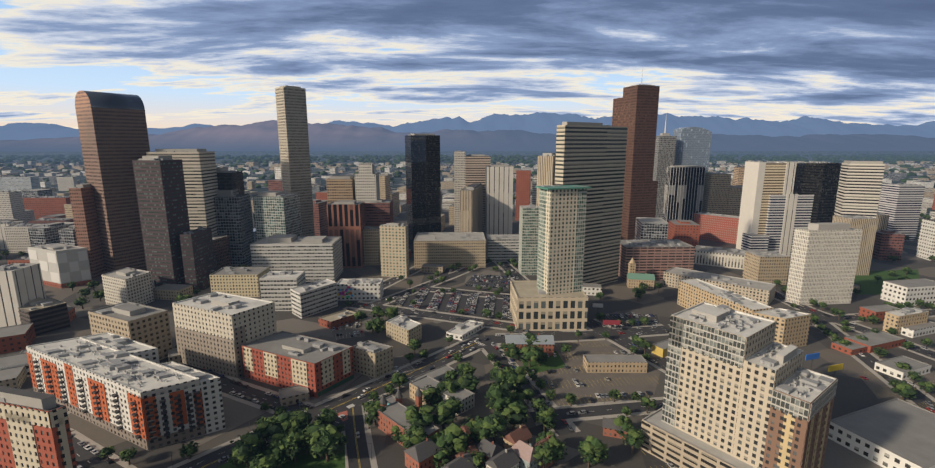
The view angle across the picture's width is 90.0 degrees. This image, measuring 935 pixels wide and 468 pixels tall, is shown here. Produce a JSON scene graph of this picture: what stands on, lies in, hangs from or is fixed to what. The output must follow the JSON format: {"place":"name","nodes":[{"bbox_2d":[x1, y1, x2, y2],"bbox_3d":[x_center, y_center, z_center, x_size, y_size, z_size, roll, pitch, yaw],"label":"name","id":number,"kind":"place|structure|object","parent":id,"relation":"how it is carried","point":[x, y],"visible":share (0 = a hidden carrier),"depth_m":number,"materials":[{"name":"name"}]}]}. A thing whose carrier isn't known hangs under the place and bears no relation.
{"place":"outdoors","nodes":[
{"label":"outdoors","id":0,"kind":"place"},
{"bbox_2d":[0,190,26,222],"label":"building","id":1,"kind":"structure","parent":0,"point":[11,205],"depth_m":844.19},
{"bbox_2d":[0,176,40,196],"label":"building","id":2,"kind":"structure","parent":0,"point":[17,183],"depth_m":1168.61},
{"bbox_2d":[4,223,42,252],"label":"building","id":3,"kind":"structure","parent":0,"point":[17,238],"depth_m":653.47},
{"bbox_2d":[23,196,70,218],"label":"building","id":4,"kind":"structure","parent":0,"point":[40,206],"depth_m":928.00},
{"bbox_2d":[101,267,153,304],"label":"building","id":5,"kind":"structure","parent":0,"point":[127,284],"depth_m":439.62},
{"bbox_2d":[132,155,189,286],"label":"building","id":6,"kind":"structure","parent":0,"point":[161,198],"depth_m":472.67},
{"bbox_2d":[146,149,217,234],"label":"building","id":7,"kind":"structure","parent":0,"point":[200,176],"depth_m":542.40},
{"bbox_2d":[212,235,231,267],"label":"building","id":8,"kind":"structure","parent":0,"point":[221,246],"depth_m":549.60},
{"bbox_2d":[214,189,253,266],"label":"building","id":9,"kind":"structure","parent":0,"point":[233,214],"depth_m":572.82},
{"bbox_2d":[253,191,301,240],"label":"building","id":10,"kind":"structure","parent":0,"point":[277,212],"depth_m":575.41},
{"bbox_2d":[218,445,344,467],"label":"park lawn","id":11,"kind":"structure","parent":0,"point":[305,460],"depth_m":225.27,"materials":[{"name":"green plant"}]},
{"bbox_2d":[275,85,314,236],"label":"building","id":12,"kind":"structure","parent":0,"point":[291,109],"depth_m":639.51,"materials":[{"name":"concrete"}]},
{"bbox_2d":[337,278,383,300],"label":"mural building","id":13,"kind":"structure","parent":0,"point":[367,288],"depth_m":456.98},
{"bbox_2d":[363,226,380,264],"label":"building","id":14,"kind":"structure","parent":0,"point":[371,241],"depth_m":585.60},
{"bbox_2d":[386,315,421,345],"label":"building","id":15,"kind":"structure","parent":0,"point":[405,330],"depth_m":363.92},
{"bbox_2d":[0,151,934,467],"bbox_3d":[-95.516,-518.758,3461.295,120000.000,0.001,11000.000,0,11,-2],"label":"terrain","id":16,"kind":"structure","parent":0,"point":[854,393],"depth_m":372.43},
{"bbox_2d":[0,365,26,388],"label":"building","id":17,"kind":"structure","parent":16,"relation":"on","point":[14,377],"depth_m":294.80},
{"bbox_2d":[0,352,30,376],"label":"building","id":18,"kind":"structure","parent":16,"relation":"on","point":[14,360],"depth_m":310.16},
{"bbox_2d":[0,323,35,353],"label":"building","id":19,"kind":"structure","parent":16,"relation":"on","point":[15,338],"depth_m":347.30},
{"bbox_2d":[0,263,45,326],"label":"building","id":20,"kind":"structure","parent":16,"relation":"on","point":[21,284],"depth_m":377.06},
{"bbox_2d":[0,386,76,467],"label":"brick hotel corner","id":21,"kind":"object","parent":16,"relation":"on","point":[48,445],"visible":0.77,"depth_m":182.29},
{"bbox_2d":[0,403,72,467],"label":"wall panels","id":22,"kind":"object","parent":21,"relation":"attached to","point":[21,421],"visible":1,"depth_m":182.87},
{"bbox_2d":[18,296,70,336],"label":"building","id":23,"kind":"structure","parent":16,"relation":"on","point":[47,315],"depth_m":379.50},
{"bbox_2d":[27,243,91,286],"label":"building","id":24,"kind":"structure","parent":16,"relation":"on","point":[71,251],"depth_m":500.17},
{"bbox_2d":[28,249,91,288],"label":"wall panels","id":25,"kind":"object","parent":24,"relation":"attached to","point":[74,266],"visible":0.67,"depth_m":499.44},
{"bbox_2d":[68,183,105,278],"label":"building","id":26,"kind":"structure","parent":16,"relation":"on","point":[83,206],"depth_m":523.11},
{"bbox_2d":[75,91,149,272],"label":"skyscraper","id":27,"kind":"structure","parent":16,"relation":"on","point":[113,134],"depth_m":528.05,"materials":[{"name":"brown glass"}]},
{"bbox_2d":[26,337,205,450],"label":"apartment block","id":28,"kind":"structure","parent":16,"relation":"on","point":[120,361],"depth_m":251.67,"materials":[{"name":"concrete"}]},
{"bbox_2d":[26,352,206,449],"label":"wall panels","id":29,"kind":"object","parent":28,"relation":"attached to","point":[146,397],"visible":0.88,"depth_m":242.13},
{"bbox_2d":[32,360,203,439],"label":"balconies","id":30,"kind":"structure","parent":28,"relation":"attached to","point":[116,406],"depth_m":240.44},
{"bbox_2d":[82,332,159,363],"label":"building","id":31,"kind":"structure","parent":16,"relation":"on","point":[131,347],"depth_m":281.33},
{"bbox_2d":[88,301,172,359],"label":"building","id":32,"kind":"structure","parent":16,"relation":"on","point":[146,325],"depth_m":327.02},
{"bbox_2d":[153,284,192,300],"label":"building","id":33,"kind":"structure","parent":16,"relation":"on","point":[166,292],"depth_m":460.29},
{"bbox_2d":[160,361,225,433],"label":"building","id":34,"kind":"structure","parent":16,"relation":"on","point":[212,402],"depth_m":247.37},
{"bbox_2d":[180,227,213,289],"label":"building","id":35,"kind":"structure","parent":16,"relation":"on","point":[196,245],"depth_m":482.36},
{"bbox_2d":[172,291,276,376],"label":"building","id":36,"kind":"structure","parent":16,"relation":"on","point":[220,314],"depth_m":314.00,"materials":[{"name":"concrete"}]},
{"bbox_2d":[175,325,245,377],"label":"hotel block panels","id":37,"kind":"object","parent":36,"relation":"attached to","point":[201,350],"visible":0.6,"depth_m":311.45,"materials":[{"name":"beige"}]},
{"bbox_2d":[216,167,244,194],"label":"building","id":38,"kind":"structure","parent":16,"relation":"on","point":[230,180],"depth_m":577.43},
{"bbox_2d":[209,266,269,296],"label":"building","id":39,"kind":"structure","parent":16,"relation":"on","point":[243,281],"depth_m":466.79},
{"bbox_2d":[259,270,305,310],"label":"building","id":40,"kind":"structure","parent":16,"relation":"on","point":[275,286],"depth_m":426.26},
{"bbox_2d":[279,385,309,406],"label":"building","id":41,"kind":"structure","parent":16,"relation":"on","point":[291,395],"depth_m":277.67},
{"bbox_2d":[250,234,342,281],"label":"building","id":42,"kind":"structure","parent":16,"relation":"on","point":[315,258],"depth_m":515.78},
{"bbox_2d":[242,331,353,397],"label":"brick apartments","id":43,"kind":"structure","parent":16,"relation":"on","point":[285,347],"depth_m":296.70,"materials":[{"name":"brick"}]},
{"bbox_2d":[243,346,353,396],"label":"wall panels","id":44,"kind":"object","parent":43,"relation":"attached to","point":[299,372],"visible":1,"depth_m":291.78,"materials":[{"name":"beige"}]},
{"bbox_2d":[290,278,337,318],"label":"building","id":45,"kind":"structure","parent":16,"relation":"on","point":[312,298],"depth_m":421.07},
{"bbox_2d":[318,310,358,328],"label":"building","id":46,"kind":"structure","parent":16,"relation":"on","point":[337,319],"depth_m":395.12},
{"bbox_2d":[326,175,355,203],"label":"building","id":47,"kind":"structure","parent":16,"relation":"on","point":[340,187],"depth_m":604.33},
{"bbox_2d":[326,200,365,267],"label":"building","id":48,"kind":"structure","parent":16,"relation":"on","point":[346,220],"depth_m":569.22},
{"bbox_2d":[355,173,379,202],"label":"building","id":49,"kind":"structure","parent":16,"relation":"on","point":[367,187],"depth_m":605.16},
{"bbox_2d":[353,340,392,377],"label":"building","id":50,"kind":"structure","parent":16,"relation":"on","point":[370,358],"depth_m":309.75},
{"bbox_2d":[365,199,392,225],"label":"building","id":51,"kind":"structure","parent":16,"relation":"on","point":[378,212],"depth_m":602.15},
{"bbox_2d":[379,223,408,276],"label":"building","id":52,"kind":"structure","parent":16,"relation":"on","point":[394,250],"depth_m":532.60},
{"bbox_2d":[377,401,439,448],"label":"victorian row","id":53,"kind":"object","parent":16,"relation":"on","point":[392,414],"visible":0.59,"depth_m":246.02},
{"bbox_2d":[404,438,440,467],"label":"house","id":54,"kind":"structure","parent":16,"relation":"on","point":[420,455],"depth_m":219.03,"materials":[{"name":"grey"}]},
{"bbox_2d":[405,134,440,253],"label":"building","id":55,"kind":"structure","parent":16,"relation":"on","point":[423,184],"depth_m":640.93,"materials":[{"name":"glass"}]},
{"bbox_2d":[382,289,512,319],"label":"parking lot","id":56,"kind":"structure","parent":16,"relation":"on","point":[480,303],"depth_m":449.00,"materials":[{"name":"asphalt"}]},
{"bbox_2d":[414,232,485,267],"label":"building","id":57,"kind":"structure","parent":16,"relation":"on","point":[464,249],"depth_m":574.58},
{"bbox_2d":[441,388,474,414],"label":"white two-storey building","id":58,"kind":"structure","parent":16,"relation":"on","point":[466,397],"depth_m":270.56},
{"bbox_2d":[454,151,464,231],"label":"building","id":59,"kind":"structure","parent":16,"relation":"on","point":[459,170],"depth_m":729.31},
{"bbox_2d":[446,320,483,340],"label":"building","id":60,"kind":"structure","parent":16,"relation":"on","point":[464,330],"depth_m":376.51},
{"bbox_2d":[0,213,934,467],"bbox_3d":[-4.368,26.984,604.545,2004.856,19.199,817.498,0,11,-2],"label":"trees","id":61,"kind":"object","parent":16,"relation":"on","point":[293,434],"visible":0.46,"depth_m":249.17,"materials":[{"name":"green plant"}]},
{"bbox_2d":[0,161,934,224],"bbox_3d":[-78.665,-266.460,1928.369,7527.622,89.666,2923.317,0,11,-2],"label":"city building","id":62,"kind":"structure","parent":16,"relation":"on","point":[386,193],"depth_m":1001.47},
{"bbox_2d":[0,161,934,229],"bbox_3d":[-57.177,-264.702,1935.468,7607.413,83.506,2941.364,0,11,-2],"label":"city building","id":63,"kind":"structure","parent":16,"relation":"on","point":[882,223],"depth_m":1585.48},
{"bbox_2d":[0,162,934,231],"bbox_3d":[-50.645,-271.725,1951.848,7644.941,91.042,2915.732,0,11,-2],"label":"city building","id":64,"kind":"structure","parent":16,"relation":"on","point":[250,184],"depth_m":2403.66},
{"bbox_2d":[0,153,934,218],"bbox_3d":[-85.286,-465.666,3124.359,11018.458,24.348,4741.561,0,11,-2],"label":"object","id":65,"kind":"object","parent":16,"relation":"on","point":[333,159],"visible":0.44,"depth_m":4034.28,"materials":[{"name":"green plant"}]},
{"bbox_2d":[1,161,934,239],"bbox_3d":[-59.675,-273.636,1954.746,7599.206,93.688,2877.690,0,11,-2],"label":"city building","id":66,"kind":"structure","parent":16,"relation":"on","point":[446,204],"depth_m":2072.99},
{"bbox_2d":[2,162,934,260],"bbox_3d":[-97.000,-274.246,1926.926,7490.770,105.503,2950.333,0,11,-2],"label":"city building","id":67,"kind":"structure","parent":16,"relation":"on","point":[926,246],"depth_m":954.27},
{"bbox_2d":[460,183,482,231],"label":"building","id":68,"kind":"structure","parent":16,"relation":"on","point":[471,207],"depth_m":649.00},
{"bbox_2d":[41,179,904,260],"bbox_3d":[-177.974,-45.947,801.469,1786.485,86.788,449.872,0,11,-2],"label":"city building","id":69,"kind":"structure","parent":16,"relation":"on","point":[887,243],"depth_m":625.55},
{"bbox_2d":[13,161,933,214],"bbox_3d":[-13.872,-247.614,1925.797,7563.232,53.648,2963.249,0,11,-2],"label":"city building","id":70,"kind":"structure","parent":16,"relation":"on","point":[927,202],"depth_m":1813.92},
{"bbox_2d":[465,154,489,235],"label":"building","id":71,"kind":"structure","parent":16,"relation":"on","point":[475,167],"depth_m":727.09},
{"bbox_2d":[22,161,934,245],"bbox_3d":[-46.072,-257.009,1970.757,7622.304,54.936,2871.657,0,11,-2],"label":"city building","id":72,"kind":"structure","parent":16,"relation":"on","point":[65,232],"depth_m":628.33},
{"bbox_2d":[485,164,512,238],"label":"building","id":73,"kind":"structure","parent":16,"relation":"on","point":[499,200],"depth_m":685.62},
{"bbox_2d":[67,261,934,467],"bbox_3d":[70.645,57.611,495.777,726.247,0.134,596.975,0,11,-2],"label":"sidewalk kerbs","id":74,"kind":"structure","parent":16,"relation":"on","point":[116,458],"depth_m":298.11,"materials":[{"name":"concrete"}]},
{"bbox_2d":[67,261,934,467],"bbox_3d":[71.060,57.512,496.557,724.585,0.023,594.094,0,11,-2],"label":"road surfaces","id":75,"kind":"object","parent":16,"relation":"on","point":[83,457],"visible":0.23,"depth_m":304.67,"materials":[{"name":"asphalt"}]},
{"bbox_2d":[486,234,518,261],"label":"building","id":76,"kind":"structure","parent":16,"relation":"on","point":[501,247],"depth_m":606.11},
{"bbox_2d":[502,425,531,449],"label":"house","id":77,"kind":"structure","parent":16,"relation":"on","point":[514,436],"depth_m":232.29,"materials":[{"name":"brown"}]},
{"bbox_2d":[511,440,540,467],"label":"house","id":78,"kind":"structure","parent":16,"relation":"on","point":[523,450],"depth_m":218.68,"materials":[{"name":"pink"}]},
{"bbox_2d":[518,204,538,274],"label":"building","id":79,"kind":"structure","parent":16,"relation":"on","point":[528,237],"depth_m":539.47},
{"bbox_2d":[537,185,550,289],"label":"building","id":80,"kind":"structure","parent":16,"relation":"on","point":[541,230],"depth_m":389.98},
{"bbox_2d":[536,153,555,205],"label":"building","id":81,"kind":"structure","parent":16,"relation":"on","point":[546,164],"depth_m":525.25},
{"bbox_2d":[510,280,587,330],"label":"building","id":82,"kind":"structure","parent":16,"relation":"on","point":[533,307],"depth_m":381.98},
{"bbox_2d":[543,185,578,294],"bbox_3d":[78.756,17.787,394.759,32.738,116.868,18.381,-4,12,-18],"label":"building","id":83,"kind":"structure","parent":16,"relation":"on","point":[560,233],"depth_m":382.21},
{"bbox_2d":[573,186,586,291],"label":"building","id":84,"kind":"structure","parent":16,"relation":"on","point":[580,238],"depth_m":387.07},
{"bbox_2d":[498,341,661,406],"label":"parking lot","id":85,"kind":"structure","parent":16,"relation":"on","point":[567,376],"depth_m":304.64,"materials":[{"name":"asphalt"}]},
{"bbox_2d":[505,333,554,355],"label":"building","id":86,"kind":"structure","parent":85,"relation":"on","point":[547,346],"depth_m":338.83,"materials":[{"name":"grey stone"}]},
{"bbox_2d":[583,354,647,372],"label":"building","id":87,"kind":"structure","parent":85,"relation":"on","point":[605,363],"depth_m":313.32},
{"bbox_2d":[555,122,627,284],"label":"building","id":88,"kind":"structure","parent":16,"relation":"on","point":[590,154],"depth_m":484.27,"materials":[{"name":"concrete"}]},
{"bbox_2d":[316,170,934,246],"bbox_3d":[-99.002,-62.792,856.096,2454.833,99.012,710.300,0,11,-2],"label":"city building","id":89,"kind":"structure","parent":16,"relation":"on","point":[687,231],"depth_m":908.61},
{"bbox_2d":[653,133,676,217],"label":"building","id":90,"kind":"structure","parent":16,"relation":"on","point":[665,149],"depth_m":814.77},
{"bbox_2d":[673,127,711,172],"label":"skyscraper","id":91,"kind":"structure","parent":16,"relation":"on","point":[693,145],"depth_m":820.43,"materials":[{"name":"blue"}]},
{"bbox_2d":[641,407,759,467],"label":"parking garage","id":92,"kind":"structure","parent":16,"relation":"on","point":[668,443],"depth_m":219.92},
{"bbox_2d":[671,302,776,455],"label":"tower","id":93,"kind":"structure","parent":16,"relation":"on","point":[709,389],"depth_m":213.49,"materials":[{"name":"concrete"}]},
{"bbox_2d":[661,316,745,426],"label":"tower glass","id":94,"kind":"object","parent":93,"relation":"attached to","point":[714,343],"visible":0.98,"depth_m":216.60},
{"bbox_2d":[677,279,772,314],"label":"building","id":95,"kind":"structure","parent":16,"relation":"on","point":[692,292],"depth_m":411.52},
{"bbox_2d":[736,160,765,248],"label":"building","id":96,"kind":"structure","parent":16,"relation":"on","point":[752,191],"depth_m":632.23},
{"bbox_2d":[732,342,803,467],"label":"tower","id":97,"kind":"structure","parent":16,"relation":"on","point":[760,381],"depth_m":198.30,"materials":[{"name":"concrete"}]},
{"bbox_2d":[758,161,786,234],"bbox_3d":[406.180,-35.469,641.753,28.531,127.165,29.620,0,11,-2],"label":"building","id":98,"kind":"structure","parent":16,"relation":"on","point":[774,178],"depth_m":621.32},
{"bbox_2d":[765,195,785,252],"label":"building","id":99,"kind":"structure","parent":16,"relation":"on","point":[775,217],"depth_m":627.94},
{"bbox_2d":[779,194,797,255],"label":"building","id":100,"kind":"structure","parent":16,"relation":"on","point":[788,223],"depth_m":628.55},
{"bbox_2d":[762,367,836,467],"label":"tower","id":101,"kind":"structure","parent":16,"relation":"on","point":[799,440],"depth_m":191.86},
{"bbox_2d":[770,380,837,467],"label":"tower panels","id":102,"kind":"object","parent":101,"relation":"attached to","point":[792,408],"visible":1,"depth_m":188.44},
{"bbox_2d":[790,195,813,255],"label":"building","id":103,"kind":"structure","parent":16,"relation":"on","point":[803,211],"depth_m":626.72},
{"bbox_2d":[785,222,862,304],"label":"building","id":104,"kind":"structure","parent":16,"relation":"on","point":[823,261],"depth_m":439.97,"materials":[{"name":"concrete"}]},
{"bbox_2d":[832,215,877,274],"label":"building","id":105,"kind":"structure","parent":16,"relation":"on","point":[868,225],"depth_m":537.65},
{"bbox_2d":[834,160,884,217],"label":"building","id":106,"kind":"structure","parent":16,"relation":"on","point":[859,188],"depth_m":581.58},
{"bbox_2d":[844,331,904,352],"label":"building","id":107,"kind":"structure","parent":16,"relation":"on","point":[882,339],"depth_m":353.45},
{"bbox_2d":[828,398,934,467],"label":"warehouse","id":108,"kind":"structure","parent":16,"relation":"on","point":[896,433],"depth_m":234.87,"materials":[{"name":"concrete"}]},
{"bbox_2d":[857,362,934,398],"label":"empty lot","id":109,"kind":"structure","parent":16,"relation":"on","point":[873,384],"depth_m":300.82,"materials":[{"name":"asphalt"}]},
{"bbox_2d":[874,355,931,379],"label":"building","id":110,"kind":"structure","parent":16,"relation":"on","point":[889,367],"depth_m":312.23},
{"bbox_2d":[882,307,928,334],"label":"building","id":111,"kind":"structure","parent":16,"relation":"on","point":[898,320],"depth_m":379.00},
{"bbox_2d":[880,278,934,305],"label":"building","id":112,"kind":"structure","parent":16,"relation":"on","point":[903,291],"depth_m":445.63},
{"bbox_2d":[0,112,934,150],"bbox_3d":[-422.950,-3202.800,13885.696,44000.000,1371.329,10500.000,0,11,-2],"label":"mountain terrain","id":113,"kind":"structure","parent":0,"point":[536,131],"depth_m":10199.17,"materials":[{"name":"stone"}]},
{"bbox_2d":[0,0,934,128],"label":"sky","id":114,"kind":"structure","parent":0,"point":[393,63],"materials":[{"name":"blue"}]},
{"bbox_2d":[484,448,519,467],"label":"house","id":115,"kind":"structure","parent":0,"point":[507,458],"depth_m":213.99,"materials":[{"name":"grey"}]},
{"bbox_2d":[521,351,564,372],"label":"church lawn","id":116,"kind":"structure","parent":0,"point":[553,362],"depth_m":325.00,"materials":[{"name":"green plant"}]},
{"bbox_2d":[620,84,659,239],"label":"building","id":117,"kind":"structure","parent":0,"point":[640,103],"depth_m":669.65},
{"bbox_2d":[618,239,694,279],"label":"building","id":118,"kind":"structure","parent":0,"point":[657,258],"depth_m":522.91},
{"bbox_2d":[662,165,705,221],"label":"building","id":119,"kind":"structure","parent":0,"point":[683,192],"depth_m":808.21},
{"bbox_2d":[693,212,738,243],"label":"building","id":120,"kind":"structure","parent":0,"point":[719,228],"depth_m":730.03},
{"bbox_2d":[702,172,730,214],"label":"building","id":121,"kind":"structure","parent":0,"point":[716,193],"depth_m":811.27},
{"bbox_2d":[663,267,775,305],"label":"building","id":122,"kind":"structure","parent":0,"point":[761,292],"depth_m":469.15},
{"bbox_2d":[694,245,750,268],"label":"building","id":123,"kind":"structure","parent":0,"point":[734,258],"depth_m":584.67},
{"bbox_2d":[727,185,742,215],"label":"building","id":124,"kind":"structure","parent":0,"point":[734,200],"depth_m":809.37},
{"bbox_2d":[741,233,768,250],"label":"building","id":125,"kind":"structure","parent":0,"point":[754,242],"depth_m":625.70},
{"bbox_2d":[742,251,789,284],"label":"building","id":126,"kind":"structure","parent":0,"point":[767,266],"depth_m":506.42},
{"bbox_2d":[753,308,810,346],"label":"building","id":127,"kind":"structure","parent":0,"point":[792,327],"depth_m":348.74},
{"bbox_2d":[792,161,840,222],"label":"building","id":128,"kind":"structure","parent":0,"point":[819,180],"depth_m":622.74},
{"bbox_2d":[854,269,918,294],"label":"plaza lawn","id":129,"kind":"structure","parent":0,"point":[869,284],"depth_m":527.57,"materials":[{"name":"green plant"}]},
{"bbox_2d":[878,183,924,240],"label":"building","id":130,"kind":"structure","parent":0,"point":[900,204],"depth_m":729.79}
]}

